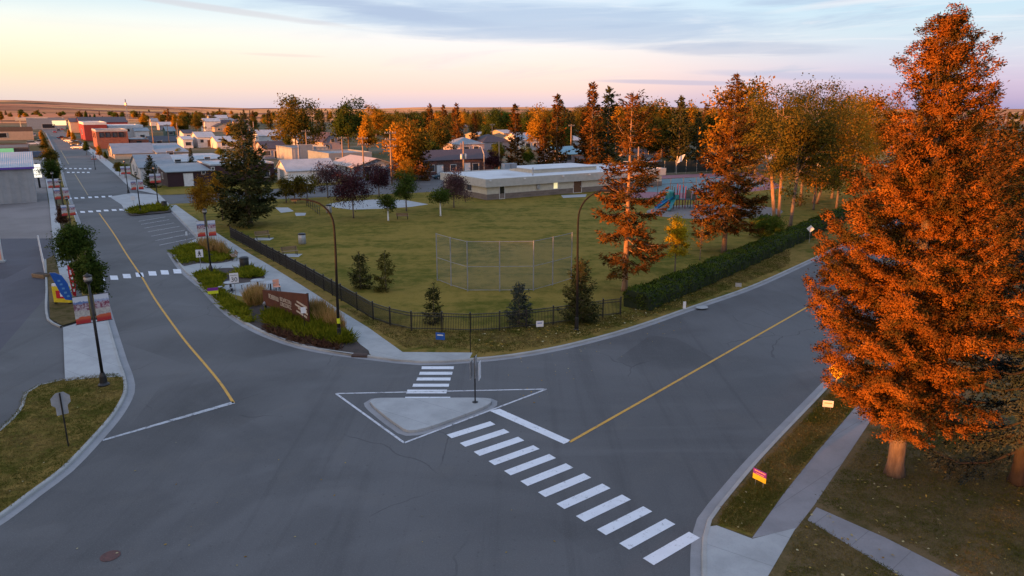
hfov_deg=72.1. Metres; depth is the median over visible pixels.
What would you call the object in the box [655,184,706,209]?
climbing frame
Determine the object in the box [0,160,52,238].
gravel lot
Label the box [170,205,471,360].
sidewalk
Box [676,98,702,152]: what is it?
leafy tree
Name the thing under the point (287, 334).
shrubs
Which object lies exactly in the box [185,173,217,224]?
park tree
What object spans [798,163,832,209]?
poplar tree
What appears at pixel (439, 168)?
door
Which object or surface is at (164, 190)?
shop verge
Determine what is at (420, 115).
yard tree
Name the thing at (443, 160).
brick house
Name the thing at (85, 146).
leafy tree
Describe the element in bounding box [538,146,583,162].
blue roof house
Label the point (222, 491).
road
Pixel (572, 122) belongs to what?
yard tree
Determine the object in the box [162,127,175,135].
green house
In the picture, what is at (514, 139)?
spruce tree
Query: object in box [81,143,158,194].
street walk
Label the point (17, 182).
metal building
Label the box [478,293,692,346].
fallen leaves
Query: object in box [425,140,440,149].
leafy tree
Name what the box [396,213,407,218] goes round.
park bench
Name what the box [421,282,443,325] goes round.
young conifer
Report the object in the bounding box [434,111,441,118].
yard tree
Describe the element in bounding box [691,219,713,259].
park tree
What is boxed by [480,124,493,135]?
leafy tree
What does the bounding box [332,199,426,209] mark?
concrete pad
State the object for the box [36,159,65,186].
leafy tree
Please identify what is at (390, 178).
hall forecourt
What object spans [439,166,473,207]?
park tree
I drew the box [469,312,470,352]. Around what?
sign post
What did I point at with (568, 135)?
yard tree
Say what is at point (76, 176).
line
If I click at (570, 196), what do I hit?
hall step
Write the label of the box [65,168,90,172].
crosswalk
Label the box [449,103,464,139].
spruce tree
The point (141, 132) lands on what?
house
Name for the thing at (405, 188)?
park tree
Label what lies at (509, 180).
community hall
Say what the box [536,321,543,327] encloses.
yard sign
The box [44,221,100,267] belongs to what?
street tree
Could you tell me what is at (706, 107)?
yard tree
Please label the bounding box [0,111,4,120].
distant tree
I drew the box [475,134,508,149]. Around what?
hip house
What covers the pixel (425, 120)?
yard tree
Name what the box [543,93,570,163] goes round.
spruce tree
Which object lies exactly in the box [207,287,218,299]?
yard sign
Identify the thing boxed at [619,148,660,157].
house
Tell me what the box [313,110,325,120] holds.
yard tree
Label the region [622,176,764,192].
court play area
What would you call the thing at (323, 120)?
spruce tree
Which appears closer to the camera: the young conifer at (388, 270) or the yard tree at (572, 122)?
the young conifer at (388, 270)
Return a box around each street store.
[107,143,154,158]
[151,143,188,154]
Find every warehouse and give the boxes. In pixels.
[276,144,327,159]
[308,149,371,160]
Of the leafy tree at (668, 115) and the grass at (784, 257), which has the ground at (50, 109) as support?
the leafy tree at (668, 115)
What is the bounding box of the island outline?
[336,389,546,442]
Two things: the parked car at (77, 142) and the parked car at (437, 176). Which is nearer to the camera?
the parked car at (437, 176)
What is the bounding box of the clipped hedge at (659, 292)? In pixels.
[622,191,909,310]
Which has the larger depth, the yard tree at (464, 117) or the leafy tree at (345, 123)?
the yard tree at (464, 117)
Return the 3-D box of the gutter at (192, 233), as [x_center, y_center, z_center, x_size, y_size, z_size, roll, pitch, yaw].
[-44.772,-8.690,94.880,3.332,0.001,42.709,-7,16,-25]
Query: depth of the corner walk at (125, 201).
119.97 m
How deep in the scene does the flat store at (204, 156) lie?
201.19 m
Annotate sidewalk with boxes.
[42,157,70,288]
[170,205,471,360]
[752,226,997,537]
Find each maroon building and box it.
[155,162,211,186]
[197,159,273,180]
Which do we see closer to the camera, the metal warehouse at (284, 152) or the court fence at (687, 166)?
the court fence at (687, 166)
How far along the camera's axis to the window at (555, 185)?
125.63 m
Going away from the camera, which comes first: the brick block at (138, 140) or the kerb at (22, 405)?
the kerb at (22, 405)
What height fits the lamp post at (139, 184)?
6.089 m
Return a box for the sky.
[0,0,1023,108]
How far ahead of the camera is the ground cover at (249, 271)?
64.89 m
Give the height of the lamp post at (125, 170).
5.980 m
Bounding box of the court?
[613,172,783,197]
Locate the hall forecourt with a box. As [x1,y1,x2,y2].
[359,175,432,182]
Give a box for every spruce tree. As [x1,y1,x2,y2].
[142,154,162,187]
[187,148,194,162]
[265,109,273,129]
[313,112,319,133]
[319,110,326,131]
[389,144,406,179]
[410,118,433,180]
[424,103,434,129]
[439,104,448,129]
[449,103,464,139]
[469,113,479,139]
[503,104,527,165]
[534,118,553,164]
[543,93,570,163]
[559,102,565,124]
[571,82,607,163]
[591,89,671,290]
[592,85,625,163]
[663,94,697,160]
[688,111,705,159]
[689,74,769,252]
[801,2,1023,478]
[904,93,1023,297]
[921,195,1023,486]
[988,127,1023,276]
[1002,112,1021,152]
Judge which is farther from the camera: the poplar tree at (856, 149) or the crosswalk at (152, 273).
the poplar tree at (856, 149)
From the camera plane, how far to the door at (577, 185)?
128.40 m
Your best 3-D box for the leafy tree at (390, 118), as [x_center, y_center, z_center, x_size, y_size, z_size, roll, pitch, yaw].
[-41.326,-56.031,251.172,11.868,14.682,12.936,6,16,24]
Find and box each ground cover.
[123,201,173,213]
[167,240,238,263]
[190,265,256,322]
[227,261,268,277]
[256,305,361,343]
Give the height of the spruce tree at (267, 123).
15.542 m
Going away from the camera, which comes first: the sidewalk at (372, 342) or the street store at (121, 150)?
the sidewalk at (372, 342)
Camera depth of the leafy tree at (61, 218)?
88.95 m
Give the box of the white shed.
[275,158,336,183]
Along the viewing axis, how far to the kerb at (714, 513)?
28.30 m
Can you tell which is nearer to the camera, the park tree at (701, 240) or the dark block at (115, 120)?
the park tree at (701, 240)
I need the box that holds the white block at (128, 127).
[107,124,142,136]
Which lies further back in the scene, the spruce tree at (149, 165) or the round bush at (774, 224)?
the spruce tree at (149, 165)
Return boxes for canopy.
[15,117,46,126]
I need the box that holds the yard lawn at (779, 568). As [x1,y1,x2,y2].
[711,231,1023,575]
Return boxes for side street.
[133,178,443,203]
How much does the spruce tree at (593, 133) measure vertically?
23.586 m
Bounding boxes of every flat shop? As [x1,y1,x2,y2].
[0,127,33,139]
[0,143,29,151]
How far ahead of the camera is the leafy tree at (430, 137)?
186.49 m
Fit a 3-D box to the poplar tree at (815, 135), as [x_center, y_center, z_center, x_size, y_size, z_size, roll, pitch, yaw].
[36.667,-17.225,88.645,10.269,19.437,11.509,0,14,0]
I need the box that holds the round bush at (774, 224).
[747,213,789,236]
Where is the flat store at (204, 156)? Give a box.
[186,153,227,159]
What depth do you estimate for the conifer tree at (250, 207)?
89.97 m
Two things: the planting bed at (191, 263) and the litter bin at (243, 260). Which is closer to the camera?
the litter bin at (243, 260)
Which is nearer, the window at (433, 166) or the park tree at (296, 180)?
the park tree at (296, 180)
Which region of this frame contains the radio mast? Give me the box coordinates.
[124,99,128,123]
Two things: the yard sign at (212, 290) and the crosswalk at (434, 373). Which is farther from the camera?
the yard sign at (212, 290)
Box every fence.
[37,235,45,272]
[229,226,621,330]
[306,198,319,213]
[634,158,746,172]
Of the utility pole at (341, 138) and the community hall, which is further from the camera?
the utility pole at (341, 138)
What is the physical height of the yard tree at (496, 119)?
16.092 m
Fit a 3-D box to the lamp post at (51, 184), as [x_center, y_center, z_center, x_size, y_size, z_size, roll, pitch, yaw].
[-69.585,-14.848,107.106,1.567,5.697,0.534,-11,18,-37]
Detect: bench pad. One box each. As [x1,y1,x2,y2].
[255,238,272,239]
[284,254,301,256]
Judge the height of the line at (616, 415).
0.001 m
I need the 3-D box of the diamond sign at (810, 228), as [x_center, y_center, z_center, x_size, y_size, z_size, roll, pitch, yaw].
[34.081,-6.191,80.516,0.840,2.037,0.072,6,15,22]
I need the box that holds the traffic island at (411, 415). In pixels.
[370,398,490,432]
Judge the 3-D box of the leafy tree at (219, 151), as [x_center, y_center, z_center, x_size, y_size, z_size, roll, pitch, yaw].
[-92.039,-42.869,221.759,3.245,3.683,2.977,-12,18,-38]
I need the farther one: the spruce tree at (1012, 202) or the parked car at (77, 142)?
the parked car at (77, 142)
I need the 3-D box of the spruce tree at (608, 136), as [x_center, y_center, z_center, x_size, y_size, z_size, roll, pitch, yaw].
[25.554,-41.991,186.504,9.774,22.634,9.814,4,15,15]
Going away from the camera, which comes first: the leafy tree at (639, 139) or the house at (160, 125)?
the leafy tree at (639, 139)
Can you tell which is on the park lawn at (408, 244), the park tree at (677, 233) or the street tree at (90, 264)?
the park tree at (677, 233)
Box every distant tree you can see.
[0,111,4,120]
[156,114,166,121]
[180,112,193,129]
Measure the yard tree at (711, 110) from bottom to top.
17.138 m
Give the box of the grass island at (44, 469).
[0,377,123,511]
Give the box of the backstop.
[436,232,572,290]
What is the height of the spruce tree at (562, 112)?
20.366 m
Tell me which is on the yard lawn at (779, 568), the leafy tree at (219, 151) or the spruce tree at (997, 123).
the spruce tree at (997, 123)
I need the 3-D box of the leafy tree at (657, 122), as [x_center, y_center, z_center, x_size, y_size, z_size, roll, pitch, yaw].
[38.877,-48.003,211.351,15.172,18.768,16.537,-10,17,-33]
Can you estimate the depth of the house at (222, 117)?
644.26 m
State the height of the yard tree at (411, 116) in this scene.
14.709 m
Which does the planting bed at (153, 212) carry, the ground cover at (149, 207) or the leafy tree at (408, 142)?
the ground cover at (149, 207)
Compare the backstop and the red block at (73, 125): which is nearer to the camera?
the backstop
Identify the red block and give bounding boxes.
[68,118,79,132]
[78,121,106,140]
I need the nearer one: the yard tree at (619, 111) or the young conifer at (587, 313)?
the young conifer at (587, 313)
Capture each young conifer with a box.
[347,251,375,289]
[372,250,395,292]
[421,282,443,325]
[504,282,532,325]
[556,257,602,323]
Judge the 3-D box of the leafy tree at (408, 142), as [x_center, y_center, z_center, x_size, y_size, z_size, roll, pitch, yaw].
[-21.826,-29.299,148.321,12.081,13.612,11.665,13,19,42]
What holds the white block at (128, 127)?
on the ground at (50, 109)
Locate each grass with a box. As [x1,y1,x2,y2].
[194,235,230,253]
[218,231,841,357]
[239,281,269,305]
[309,295,346,329]
[343,249,790,352]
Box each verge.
[46,256,96,324]
[56,160,96,304]
[151,179,340,194]
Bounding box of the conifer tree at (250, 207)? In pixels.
[209,114,283,228]
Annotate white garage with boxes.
[190,132,214,147]
[209,136,236,148]
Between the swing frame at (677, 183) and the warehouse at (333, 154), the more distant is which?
the warehouse at (333, 154)
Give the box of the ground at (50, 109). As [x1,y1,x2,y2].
[0,100,1023,282]
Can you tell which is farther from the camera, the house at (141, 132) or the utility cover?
the house at (141, 132)
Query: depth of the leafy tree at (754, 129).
158.52 m
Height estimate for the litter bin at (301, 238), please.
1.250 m
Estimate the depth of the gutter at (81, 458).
34.70 m
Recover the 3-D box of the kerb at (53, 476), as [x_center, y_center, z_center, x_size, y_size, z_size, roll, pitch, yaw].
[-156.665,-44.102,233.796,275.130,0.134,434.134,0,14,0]
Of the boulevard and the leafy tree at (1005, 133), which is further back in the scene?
the leafy tree at (1005, 133)
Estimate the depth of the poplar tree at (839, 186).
106.11 m
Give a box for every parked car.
[26,141,38,144]
[69,141,81,144]
[70,145,81,148]
[431,172,439,178]
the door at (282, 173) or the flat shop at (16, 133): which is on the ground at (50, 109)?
the flat shop at (16, 133)
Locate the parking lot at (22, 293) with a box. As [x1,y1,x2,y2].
[0,238,56,349]
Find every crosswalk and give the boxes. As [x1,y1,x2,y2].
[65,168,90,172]
[80,209,122,212]
[103,269,180,280]
[405,366,453,397]
[447,421,698,564]
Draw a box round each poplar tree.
[724,77,812,216]
[764,72,854,227]
[770,76,856,205]
[785,91,882,198]
[796,94,885,203]
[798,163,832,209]
[808,153,867,207]
[832,84,916,170]
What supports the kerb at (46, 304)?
on the parking lot at (22, 293)
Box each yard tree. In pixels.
[136,115,149,127]
[166,108,171,121]
[249,110,257,127]
[249,116,261,128]
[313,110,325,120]
[379,113,402,128]
[401,109,416,124]
[409,110,424,125]
[422,108,434,129]
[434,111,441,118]
[457,109,468,133]
[464,111,485,132]
[478,107,507,131]
[502,111,513,129]
[518,110,533,132]
[523,102,563,144]
[542,116,573,145]
[559,118,572,145]
[564,109,572,135]
[568,110,576,135]
[571,103,593,133]
[578,116,589,149]
[579,113,585,138]
[607,101,625,153]
[658,145,668,156]
[664,114,681,157]
[696,111,708,149]
[699,104,708,141]
[701,106,719,120]
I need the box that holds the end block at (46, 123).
[26,117,66,129]
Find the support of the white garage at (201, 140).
on the ground at (50, 109)
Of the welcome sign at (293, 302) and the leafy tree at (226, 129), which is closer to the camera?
the welcome sign at (293, 302)
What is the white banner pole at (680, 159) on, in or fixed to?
on the ground at (50, 109)
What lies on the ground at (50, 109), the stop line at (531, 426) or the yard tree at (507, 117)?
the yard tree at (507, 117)
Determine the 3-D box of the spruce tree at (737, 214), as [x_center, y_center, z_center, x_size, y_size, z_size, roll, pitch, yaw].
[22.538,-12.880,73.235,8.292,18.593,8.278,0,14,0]
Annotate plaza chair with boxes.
[272,279,280,290]
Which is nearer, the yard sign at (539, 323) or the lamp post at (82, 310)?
the lamp post at (82, 310)
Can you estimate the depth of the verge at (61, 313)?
54.42 m
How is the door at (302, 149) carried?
in the metal warehouse at (284, 152)
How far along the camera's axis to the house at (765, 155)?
215.46 m
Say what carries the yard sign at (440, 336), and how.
on the verge grass at (801, 252)
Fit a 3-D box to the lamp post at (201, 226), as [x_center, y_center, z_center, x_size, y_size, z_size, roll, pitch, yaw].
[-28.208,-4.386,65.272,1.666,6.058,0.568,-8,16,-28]
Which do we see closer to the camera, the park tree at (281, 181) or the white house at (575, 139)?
the park tree at (281, 181)
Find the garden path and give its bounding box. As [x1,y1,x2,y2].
[808,507,958,575]
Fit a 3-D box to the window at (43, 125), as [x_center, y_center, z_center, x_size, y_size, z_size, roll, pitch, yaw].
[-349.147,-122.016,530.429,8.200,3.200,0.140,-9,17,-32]
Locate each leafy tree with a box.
[34,148,59,161]
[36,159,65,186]
[37,135,49,148]
[38,129,44,139]
[54,204,71,227]
[70,132,76,139]
[82,139,89,153]
[95,146,102,158]
[113,161,123,174]
[170,114,178,132]
[174,114,192,129]
[190,113,206,129]
[215,146,222,154]
[223,124,232,135]
[267,93,328,145]
[281,134,293,144]
[326,95,368,148]
[356,111,380,150]
[363,103,388,139]
[376,117,432,165]
[378,110,407,138]
[392,157,415,179]
[422,131,437,146]
[425,112,457,149]
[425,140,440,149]
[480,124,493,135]
[483,149,503,169]
[487,142,507,159]
[521,145,537,163]
[613,112,657,160]
[622,96,671,159]
[641,127,674,156]
[654,97,673,157]
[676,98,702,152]
[697,75,780,170]
[699,113,723,149]
[729,101,777,173]
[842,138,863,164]
[857,86,904,175]
[953,120,1023,198]
[995,177,1023,249]
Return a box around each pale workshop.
[129,153,173,179]
[170,154,196,162]
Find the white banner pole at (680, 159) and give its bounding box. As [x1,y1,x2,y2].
[676,154,684,172]
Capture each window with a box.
[0,133,6,137]
[42,124,54,127]
[52,120,66,124]
[425,165,434,171]
[472,163,478,170]
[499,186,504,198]
[553,183,557,188]
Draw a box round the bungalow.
[254,141,284,158]
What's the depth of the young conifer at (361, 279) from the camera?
59.66 m
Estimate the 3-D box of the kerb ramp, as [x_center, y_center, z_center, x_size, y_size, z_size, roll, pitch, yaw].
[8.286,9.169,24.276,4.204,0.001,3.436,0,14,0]
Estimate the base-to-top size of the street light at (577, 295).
9.686 m
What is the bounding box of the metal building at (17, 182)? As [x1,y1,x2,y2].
[0,152,36,203]
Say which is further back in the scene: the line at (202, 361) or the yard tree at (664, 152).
the yard tree at (664, 152)
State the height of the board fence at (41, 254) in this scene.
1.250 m
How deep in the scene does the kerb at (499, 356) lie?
47.03 m
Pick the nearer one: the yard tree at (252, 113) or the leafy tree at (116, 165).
the leafy tree at (116, 165)
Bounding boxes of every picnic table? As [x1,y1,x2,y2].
[218,281,243,291]
[245,278,268,287]
[263,280,281,290]
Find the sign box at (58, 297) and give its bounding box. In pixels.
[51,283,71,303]
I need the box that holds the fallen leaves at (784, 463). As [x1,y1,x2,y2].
[737,407,845,526]
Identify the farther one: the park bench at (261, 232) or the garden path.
the park bench at (261, 232)
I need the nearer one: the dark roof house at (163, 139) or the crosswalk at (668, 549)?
the crosswalk at (668, 549)
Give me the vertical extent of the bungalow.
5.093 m
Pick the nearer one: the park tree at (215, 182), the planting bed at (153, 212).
the park tree at (215, 182)
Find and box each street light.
[290,198,340,334]
[574,190,610,330]
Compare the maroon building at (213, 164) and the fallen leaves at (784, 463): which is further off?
the maroon building at (213, 164)
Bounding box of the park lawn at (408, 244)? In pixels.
[168,160,944,357]
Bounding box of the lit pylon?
[33,163,41,187]
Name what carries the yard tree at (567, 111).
on the ground at (50, 109)
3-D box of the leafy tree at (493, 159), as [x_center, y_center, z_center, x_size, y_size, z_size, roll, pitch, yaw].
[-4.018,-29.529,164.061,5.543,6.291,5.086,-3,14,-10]
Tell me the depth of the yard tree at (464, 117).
434.03 m
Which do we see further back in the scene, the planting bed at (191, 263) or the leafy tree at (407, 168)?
the leafy tree at (407, 168)
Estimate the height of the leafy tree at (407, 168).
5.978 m
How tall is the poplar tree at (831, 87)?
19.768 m
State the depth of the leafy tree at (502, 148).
187.17 m
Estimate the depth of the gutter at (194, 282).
48.66 m
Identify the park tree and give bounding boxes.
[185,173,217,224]
[205,170,234,219]
[276,175,293,202]
[282,174,306,202]
[295,172,319,202]
[310,161,343,197]
[327,159,374,217]
[359,160,395,196]
[375,194,398,220]
[389,169,420,210]
[425,187,454,215]
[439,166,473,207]
[663,213,691,271]
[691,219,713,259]
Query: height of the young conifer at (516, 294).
3.585 m
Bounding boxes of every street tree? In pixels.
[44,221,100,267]
[67,246,111,315]
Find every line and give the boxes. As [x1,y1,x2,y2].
[61,151,87,194]
[99,213,234,402]
[103,401,234,440]
[142,217,191,244]
[491,409,570,443]
[568,260,889,441]
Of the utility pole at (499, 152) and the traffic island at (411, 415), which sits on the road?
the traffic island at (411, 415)
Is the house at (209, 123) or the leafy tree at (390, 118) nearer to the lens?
the leafy tree at (390, 118)
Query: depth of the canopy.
556.80 m
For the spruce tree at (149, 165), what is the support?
on the shop verge at (164, 190)
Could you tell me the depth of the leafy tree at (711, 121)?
233.86 m
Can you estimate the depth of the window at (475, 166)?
166.21 m
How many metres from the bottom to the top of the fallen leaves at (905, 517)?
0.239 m
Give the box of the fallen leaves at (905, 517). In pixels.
[789,443,1021,575]
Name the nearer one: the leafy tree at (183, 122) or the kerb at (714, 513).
the kerb at (714, 513)
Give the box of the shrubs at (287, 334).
[261,323,343,349]
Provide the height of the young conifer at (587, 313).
5.178 m
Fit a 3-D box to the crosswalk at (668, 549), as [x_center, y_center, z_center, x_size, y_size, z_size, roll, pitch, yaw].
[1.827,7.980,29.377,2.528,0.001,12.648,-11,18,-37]
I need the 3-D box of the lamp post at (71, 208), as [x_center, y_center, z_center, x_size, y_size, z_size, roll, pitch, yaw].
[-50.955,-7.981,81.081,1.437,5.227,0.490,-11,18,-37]
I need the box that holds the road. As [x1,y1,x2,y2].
[0,129,928,575]
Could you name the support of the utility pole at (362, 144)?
on the ground at (50, 109)
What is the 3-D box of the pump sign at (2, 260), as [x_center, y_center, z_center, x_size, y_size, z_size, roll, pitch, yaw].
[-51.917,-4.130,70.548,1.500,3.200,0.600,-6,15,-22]
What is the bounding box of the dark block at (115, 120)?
[76,117,127,130]
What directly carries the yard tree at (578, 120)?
on the ground at (50, 109)
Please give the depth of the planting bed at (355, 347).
45.83 m
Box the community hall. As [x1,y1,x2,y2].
[440,163,665,199]
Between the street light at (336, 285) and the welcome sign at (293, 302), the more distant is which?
the welcome sign at (293, 302)
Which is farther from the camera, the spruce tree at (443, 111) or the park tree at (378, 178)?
the spruce tree at (443, 111)
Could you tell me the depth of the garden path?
24.57 m
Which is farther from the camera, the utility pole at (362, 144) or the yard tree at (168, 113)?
the yard tree at (168, 113)
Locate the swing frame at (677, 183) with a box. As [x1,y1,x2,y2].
[657,177,696,195]
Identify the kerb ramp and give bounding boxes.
[707,525,794,575]
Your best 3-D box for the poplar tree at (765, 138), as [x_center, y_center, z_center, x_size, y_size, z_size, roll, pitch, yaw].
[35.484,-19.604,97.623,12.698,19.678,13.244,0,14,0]
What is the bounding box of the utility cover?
[696,306,707,308]
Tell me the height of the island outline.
0.001 m
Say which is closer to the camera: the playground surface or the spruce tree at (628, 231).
the spruce tree at (628, 231)
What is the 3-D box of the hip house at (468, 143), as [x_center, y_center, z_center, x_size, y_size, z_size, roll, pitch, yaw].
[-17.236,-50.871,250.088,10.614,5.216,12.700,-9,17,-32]
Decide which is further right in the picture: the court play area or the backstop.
the court play area
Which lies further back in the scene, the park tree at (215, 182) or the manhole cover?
the park tree at (215, 182)
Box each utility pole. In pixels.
[337,137,346,156]
[360,137,367,177]
[384,131,396,183]
[460,141,466,170]
[498,141,499,168]
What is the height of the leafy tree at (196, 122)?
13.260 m
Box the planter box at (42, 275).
[31,272,50,278]
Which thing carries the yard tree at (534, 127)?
on the ground at (50, 109)
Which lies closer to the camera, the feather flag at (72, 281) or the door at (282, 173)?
the feather flag at (72, 281)
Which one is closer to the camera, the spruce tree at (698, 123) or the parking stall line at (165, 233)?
the parking stall line at (165, 233)
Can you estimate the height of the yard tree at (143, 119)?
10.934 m
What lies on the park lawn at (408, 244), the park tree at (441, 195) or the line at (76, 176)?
the park tree at (441, 195)
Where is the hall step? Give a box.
[561,194,586,197]
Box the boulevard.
[718,377,852,535]
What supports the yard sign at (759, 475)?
on the boulevard
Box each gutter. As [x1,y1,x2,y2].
[0,133,134,524]
[167,221,895,364]
[169,211,195,252]
[364,397,496,435]
[690,295,906,575]
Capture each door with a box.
[183,173,193,185]
[279,168,284,182]
[298,144,312,158]
[436,165,442,173]
[464,163,470,170]
[573,181,581,192]
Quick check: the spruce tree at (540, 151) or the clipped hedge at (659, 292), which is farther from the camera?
the spruce tree at (540, 151)
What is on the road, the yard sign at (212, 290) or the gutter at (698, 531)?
the gutter at (698, 531)
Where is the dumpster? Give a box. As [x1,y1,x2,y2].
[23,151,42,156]
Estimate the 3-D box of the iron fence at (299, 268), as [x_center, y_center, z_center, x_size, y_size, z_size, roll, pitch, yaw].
[-16.488,-1.463,63.171,52.793,1.430,12.502,11,18,37]
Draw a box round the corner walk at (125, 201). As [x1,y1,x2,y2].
[110,193,167,211]
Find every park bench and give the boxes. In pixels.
[230,250,237,260]
[254,230,269,239]
[280,246,298,254]
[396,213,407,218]
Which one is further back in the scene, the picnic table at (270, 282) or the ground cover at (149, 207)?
the ground cover at (149, 207)
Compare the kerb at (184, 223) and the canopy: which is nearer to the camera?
the kerb at (184, 223)
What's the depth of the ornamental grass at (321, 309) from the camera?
49.80 m
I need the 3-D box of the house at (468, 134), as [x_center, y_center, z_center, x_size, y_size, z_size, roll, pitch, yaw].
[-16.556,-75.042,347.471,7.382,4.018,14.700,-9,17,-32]
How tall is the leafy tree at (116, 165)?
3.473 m
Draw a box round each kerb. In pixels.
[0,136,127,518]
[0,373,116,430]
[44,259,61,327]
[169,207,197,242]
[173,219,897,362]
[701,355,855,575]
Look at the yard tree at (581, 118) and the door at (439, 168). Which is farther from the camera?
the yard tree at (581, 118)
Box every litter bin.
[239,256,248,266]
[298,233,305,243]
[326,204,331,212]
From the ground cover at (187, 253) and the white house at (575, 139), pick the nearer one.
the ground cover at (187, 253)
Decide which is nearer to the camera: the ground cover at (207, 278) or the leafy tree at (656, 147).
the ground cover at (207, 278)
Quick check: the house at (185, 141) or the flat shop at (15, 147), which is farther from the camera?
the house at (185, 141)
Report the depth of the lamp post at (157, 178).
111.63 m
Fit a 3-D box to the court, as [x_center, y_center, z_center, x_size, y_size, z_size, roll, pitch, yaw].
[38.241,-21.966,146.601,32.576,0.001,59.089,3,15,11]
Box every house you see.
[132,127,148,137]
[145,136,177,143]
[149,118,158,125]
[156,122,170,129]
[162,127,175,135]
[176,136,193,147]
[178,130,193,135]
[201,118,220,130]
[207,115,227,119]
[211,123,228,131]
[220,120,231,124]
[255,129,281,140]
[291,136,310,144]
[312,132,342,149]
[333,154,399,176]
[406,148,492,176]
[443,137,484,149]
[465,132,481,138]
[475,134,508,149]
[491,130,512,137]
[503,133,539,149]
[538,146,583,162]
[572,136,579,145]
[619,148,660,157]
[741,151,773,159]
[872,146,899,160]
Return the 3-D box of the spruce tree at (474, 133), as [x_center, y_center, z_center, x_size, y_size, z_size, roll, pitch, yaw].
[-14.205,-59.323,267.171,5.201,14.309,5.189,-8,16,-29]
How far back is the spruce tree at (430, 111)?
315.93 m
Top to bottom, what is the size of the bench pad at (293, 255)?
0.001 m
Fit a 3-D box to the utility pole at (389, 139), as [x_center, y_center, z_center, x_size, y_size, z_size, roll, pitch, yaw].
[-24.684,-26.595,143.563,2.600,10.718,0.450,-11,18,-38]
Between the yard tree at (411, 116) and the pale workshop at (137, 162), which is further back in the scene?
the yard tree at (411, 116)
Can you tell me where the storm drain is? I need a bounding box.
[351,353,367,357]
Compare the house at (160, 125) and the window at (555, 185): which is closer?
the window at (555, 185)
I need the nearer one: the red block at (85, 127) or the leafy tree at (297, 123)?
the leafy tree at (297, 123)
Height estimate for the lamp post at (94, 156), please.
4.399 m
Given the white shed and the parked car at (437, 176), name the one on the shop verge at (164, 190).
the white shed
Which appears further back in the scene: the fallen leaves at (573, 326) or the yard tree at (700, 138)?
the yard tree at (700, 138)
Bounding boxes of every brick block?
[91,128,128,148]
[128,137,148,142]
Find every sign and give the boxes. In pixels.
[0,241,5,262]
[50,392,70,445]
[195,249,202,270]
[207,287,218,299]
[229,273,238,295]
[262,290,310,322]
[300,307,305,325]
[436,332,444,339]
[470,355,480,402]
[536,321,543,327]
[753,468,766,483]
[807,225,813,240]
[822,400,833,409]
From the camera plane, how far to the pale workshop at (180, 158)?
190.61 m
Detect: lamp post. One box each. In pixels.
[47,171,59,208]
[53,179,69,225]
[60,196,75,223]
[71,273,112,386]
[91,152,96,169]
[120,160,130,192]
[130,171,143,209]
[149,166,161,202]
[196,208,216,271]
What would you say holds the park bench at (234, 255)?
on the sidewalk at (372, 342)
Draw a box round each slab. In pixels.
[63,320,121,380]
[275,207,292,212]
[295,213,305,215]
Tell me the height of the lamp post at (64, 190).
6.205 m
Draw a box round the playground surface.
[647,204,782,218]
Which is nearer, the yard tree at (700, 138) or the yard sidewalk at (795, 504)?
the yard sidewalk at (795, 504)
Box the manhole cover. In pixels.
[100,550,120,561]
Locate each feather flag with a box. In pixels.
[50,273,72,299]
[67,265,75,295]
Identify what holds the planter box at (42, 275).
on the parking lot at (22, 293)
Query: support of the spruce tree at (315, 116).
on the ground at (50, 109)
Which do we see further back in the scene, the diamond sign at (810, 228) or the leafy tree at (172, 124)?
the leafy tree at (172, 124)
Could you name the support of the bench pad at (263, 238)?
on the park lawn at (408, 244)
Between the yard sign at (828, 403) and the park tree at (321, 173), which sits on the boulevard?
the yard sign at (828, 403)
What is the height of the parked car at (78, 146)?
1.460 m
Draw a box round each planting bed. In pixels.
[128,209,170,214]
[172,249,233,265]
[195,268,264,317]
[246,303,369,354]
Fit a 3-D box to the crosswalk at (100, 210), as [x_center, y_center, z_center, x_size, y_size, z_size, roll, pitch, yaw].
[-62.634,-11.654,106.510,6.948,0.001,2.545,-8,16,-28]
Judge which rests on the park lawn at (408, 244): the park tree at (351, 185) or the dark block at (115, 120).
the park tree at (351, 185)
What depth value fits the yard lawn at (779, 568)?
26.85 m
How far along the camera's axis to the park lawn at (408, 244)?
79.67 m
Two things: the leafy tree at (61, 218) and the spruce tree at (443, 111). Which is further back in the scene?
the spruce tree at (443, 111)
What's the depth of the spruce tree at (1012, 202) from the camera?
62.88 m
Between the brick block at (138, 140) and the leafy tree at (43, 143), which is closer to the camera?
the leafy tree at (43, 143)
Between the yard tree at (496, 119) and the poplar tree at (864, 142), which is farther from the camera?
the yard tree at (496, 119)

